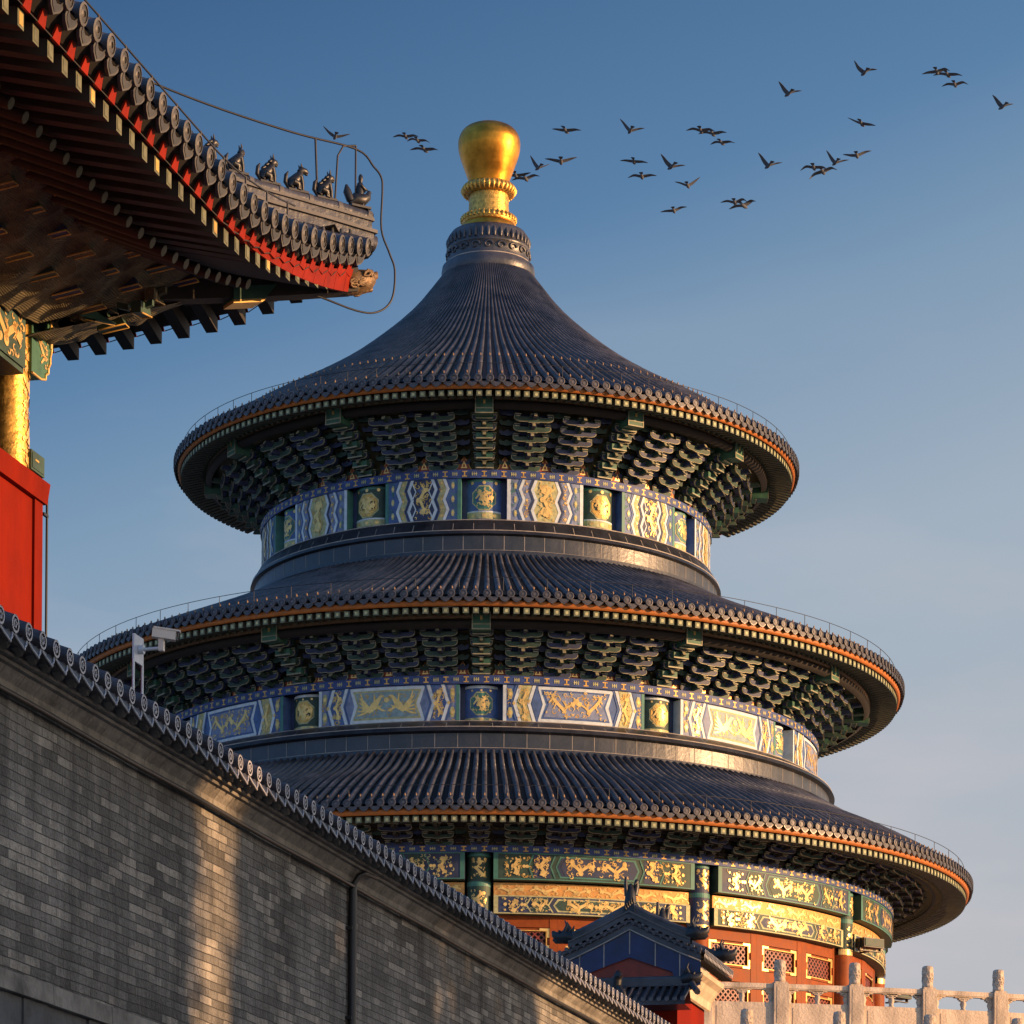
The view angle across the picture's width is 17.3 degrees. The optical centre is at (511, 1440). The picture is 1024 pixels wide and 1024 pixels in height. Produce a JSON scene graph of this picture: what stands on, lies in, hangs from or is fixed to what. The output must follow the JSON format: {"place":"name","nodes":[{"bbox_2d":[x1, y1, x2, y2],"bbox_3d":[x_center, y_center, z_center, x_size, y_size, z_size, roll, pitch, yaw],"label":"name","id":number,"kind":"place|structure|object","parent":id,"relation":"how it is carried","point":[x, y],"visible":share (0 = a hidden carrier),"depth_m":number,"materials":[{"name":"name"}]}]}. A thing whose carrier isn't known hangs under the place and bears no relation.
{"place":"outdoors","nodes":[
{"label":"outdoors","id":0,"kind":"place"},
{"bbox_2d":[323,126,348,139],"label":"bird","id":1,"kind":"object","parent":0,"point":[335,136],"visible":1,"depth_m":127.12},
{"bbox_2d":[393,132,417,139],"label":"bird","id":2,"kind":"object","parent":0,"point":[405,136],"visible":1,"depth_m":130.33},
{"bbox_2d":[408,137,429,143],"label":"bird","id":3,"kind":"object","parent":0,"point":[418,140],"visible":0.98,"depth_m":136.67},
{"bbox_2d":[410,145,436,152],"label":"bird","id":4,"kind":"object","parent":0,"point":[425,150],"visible":1,"depth_m":122.40},
{"bbox_2d":[511,171,530,177],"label":"bird","id":5,"kind":"object","parent":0,"point":[515,175],"visible":0.56,"depth_m":127.91},
{"bbox_2d":[513,174,538,181],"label":"bird","id":6,"kind":"object","parent":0,"point":[524,177],"visible":1,"depth_m":124.65},
{"bbox_2d":[28,0,1023,1012],"label":"sky","id":7,"kind":"structure","parent":0,"point":[869,309],"materials":[{"name":"blue"}]},
{"bbox_2d":[530,156,548,169],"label":"bird","id":8,"kind":"object","parent":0,"point":[535,164],"visible":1,"depth_m":136.19},
{"bbox_2d":[545,156,576,164],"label":"bird","id":9,"kind":"object","parent":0,"point":[560,161],"visible":1,"depth_m":120.31},
{"bbox_2d":[553,126,580,133],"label":"bird","id":10,"kind":"object","parent":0,"point":[565,130],"visible":1,"depth_m":121.10},
{"bbox_2d":[620,119,643,133],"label":"bird","id":11,"kind":"object","parent":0,"point":[629,130],"visible":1,"depth_m":122.41},
{"bbox_2d":[620,157,647,164],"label":"bird","id":12,"kind":"object","parent":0,"point":[633,161],"visible":1,"depth_m":136.45},
{"bbox_2d":[628,172,656,179],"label":"bird","id":13,"kind":"object","parent":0,"point":[641,176],"visible":1,"depth_m":120.80},
{"bbox_2d":[661,154,684,169],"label":"bird","id":14,"kind":"object","parent":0,"point":[668,164],"visible":1,"depth_m":120.56},
{"bbox_2d":[661,206,685,213],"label":"bird","id":15,"kind":"object","parent":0,"point":[673,210],"visible":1,"depth_m":132.29},
{"bbox_2d":[676,177,699,188],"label":"bird","id":16,"kind":"object","parent":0,"point":[687,185],"visible":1,"depth_m":129.31},
{"bbox_2d":[686,126,713,133],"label":"bird","id":17,"kind":"object","parent":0,"point":[700,130],"visible":1,"depth_m":119.67},
{"bbox_2d":[699,131,726,136],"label":"bird","id":18,"kind":"object","parent":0,"point":[713,134],"visible":0.88,"depth_m":122.12},
{"bbox_2d":[710,139,733,144],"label":"bird","id":19,"kind":"object","parent":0,"point":[723,142],"visible":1,"depth_m":135.48},
{"bbox_2d":[721,198,746,204],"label":"bird","id":20,"kind":"object","parent":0,"point":[734,202],"visible":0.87,"depth_m":129.26},
{"bbox_2d":[729,200,755,208],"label":"bird","id":21,"kind":"object","parent":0,"point":[745,204],"visible":1,"depth_m":121.48},
{"bbox_2d":[758,153,781,168],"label":"bird","id":22,"kind":"object","parent":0,"point":[766,164],"visible":1,"depth_m":127.63},
{"bbox_2d":[778,81,801,96],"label":"bird","id":23,"kind":"object","parent":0,"point":[786,91],"visible":1,"depth_m":132.21},
{"bbox_2d":[800,163,824,170],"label":"bird","id":24,"kind":"object","parent":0,"point":[813,167],"visible":0.88,"depth_m":126.50},
{"bbox_2d":[810,167,836,178],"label":"bird","id":25,"kind":"object","parent":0,"point":[822,171],"visible":1,"depth_m":120.42},
{"bbox_2d":[826,150,846,165],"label":"bird","id":26,"kind":"object","parent":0,"point":[834,162],"visible":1,"depth_m":126.89},
{"bbox_2d":[843,150,869,158],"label":"bird","id":27,"kind":"object","parent":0,"point":[856,155],"visible":1,"depth_m":131.56},
{"bbox_2d":[849,118,875,126],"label":"bird","id":28,"kind":"object","parent":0,"point":[861,123],"visible":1,"depth_m":122.58},
{"bbox_2d":[854,61,876,75],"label":"bird","id":29,"kind":"object","parent":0,"point":[861,70],"visible":1,"depth_m":122.53},
{"bbox_2d":[923,67,949,74],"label":"bird","id":30,"kind":"object","parent":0,"point":[937,72],"visible":1,"depth_m":121.43},
{"bbox_2d":[933,70,961,77],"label":"bird","id":31,"kind":"object","parent":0,"point":[947,74],"visible":0.92,"depth_m":127.08},
{"bbox_2d":[942,80,966,87],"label":"bird","id":32,"kind":"object","parent":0,"point":[954,84],"visible":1,"depth_m":136.65},
{"bbox_2d":[992,95,1011,109],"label":"bird","id":33,"kind":"object","parent":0,"point":[1000,104],"visible":1,"depth_m":124.52},
{"label":"ground","id":34,"kind":"structure","parent":0,"visible":0},
{"bbox_2d":[0,0,395,630],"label":"side hall","id":35,"kind":"structure","parent":34,"relation":"on","point":[131,204],"depth_m":27.56,"materials":[{"name":"red ceramic"}]},
{"bbox_2d":[28,449,48,636],"bbox_3d":[-4.181,-7.223,29.120,0.242,4.900,0.300,0,0,14],"label":"conduit","id":36,"kind":"object","parent":35,"relation":"attached to","point":[36,463],"visible":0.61,"depth_m":29.21,"materials":[{"name":"metal"}]},
{"bbox_2d":[0,605,669,1023],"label":"brick wall","id":37,"kind":"structure","parent":34,"relation":"on","point":[160,865],"depth_m":22.75,"materials":[{"name":"brick"}]},
{"bbox_2d":[132,626,180,693],"bbox_3d":[-2.433,-5.036,21.942,0.485,0.573,0.420,0,0,14],"label":"security camera","id":38,"kind":"object","parent":37,"relation":"on","point":[160,634],"visible":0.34,"depth_m":22.02,"materials":[{"name":"grey paint"}]},
{"bbox_2d":[551,877,736,1023],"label":"tiled gate","id":39,"kind":"structure","parent":34,"relation":"on","point":[648,960],"depth_m":53.95,"materials":[{"name":"tile"}]},
{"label":"terrace","id":40,"kind":"structure","parent":34,"relation":"on","visible":0},
{"bbox_2d":[77,120,972,1006],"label":"round temple hall","id":41,"kind":"structure","parent":40,"relation":"on","point":[483,632],"depth_m":92.00,"materials":[{"name":"tile"}]},
{"bbox_2d":[498,915,557,951],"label":"door","id":42,"kind":"structure","parent":41,"relation":"in","point":[540,928],"depth_m":88.57,"materials":[{"name":"paint"}]},
{"bbox_2d":[558,917,597,950],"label":"door","id":43,"kind":"structure","parent":41,"relation":"in","point":[578,923],"depth_m":88.70,"materials":[{"name":"paint"}]},
{"bbox_2d":[709,927,756,1001],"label":"door","id":44,"kind":"structure","parent":41,"relation":"in","point":[744,967],"depth_m":90.85,"materials":[{"name":"paint"}]},
{"bbox_2d":[756,933,801,1002],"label":"door","id":45,"kind":"structure","parent":41,"relation":"in","point":[770,948],"depth_m":91.81,"materials":[{"name":"paint"}]},
{"bbox_2d":[801,941,836,1004],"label":"door","id":46,"kind":"structure","parent":41,"relation":"in","point":[818,961],"depth_m":93.30,"materials":[{"name":"paint"}]},
{"bbox_2d":[837,951,863,985],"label":"door","id":47,"kind":"structure","parent":41,"relation":"in","point":[854,959],"depth_m":95.89,"materials":[{"name":"paint"}]},
{"bbox_2d":[864,960,873,1005],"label":"door","id":48,"kind":"structure","parent":41,"relation":"in","point":[868,970],"depth_m":97.16,"materials":[{"name":"paint"}]},
{"bbox_2d":[855,937,883,953],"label":"security camera","id":49,"kind":"object","parent":41,"relation":"attached to","point":[861,943],"visible":1,"depth_m":94.02,"materials":[{"name":"paint"}]},
{"bbox_2d":[885,995,911,1003],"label":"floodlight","id":50,"kind":"object","parent":41,"relation":"attached to","point":[906,998],"visible":0.45,"depth_m":98.13,"materials":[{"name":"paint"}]},
{"bbox_2d":[701,960,1023,1023],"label":"marble balustrade","id":51,"kind":"object","parent":40,"relation":"on","point":[778,1007],"visible":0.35,"depth_m":66.77,"materials":[{"name":"white stone"}]},
{"bbox_2d":[740,1009,1022,1023],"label":"marble balustrade","id":52,"kind":"object","parent":40,"relation":"on","point":[746,1015],"visible":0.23,"depth_m":62.04,"materials":[{"name":"white stone"}]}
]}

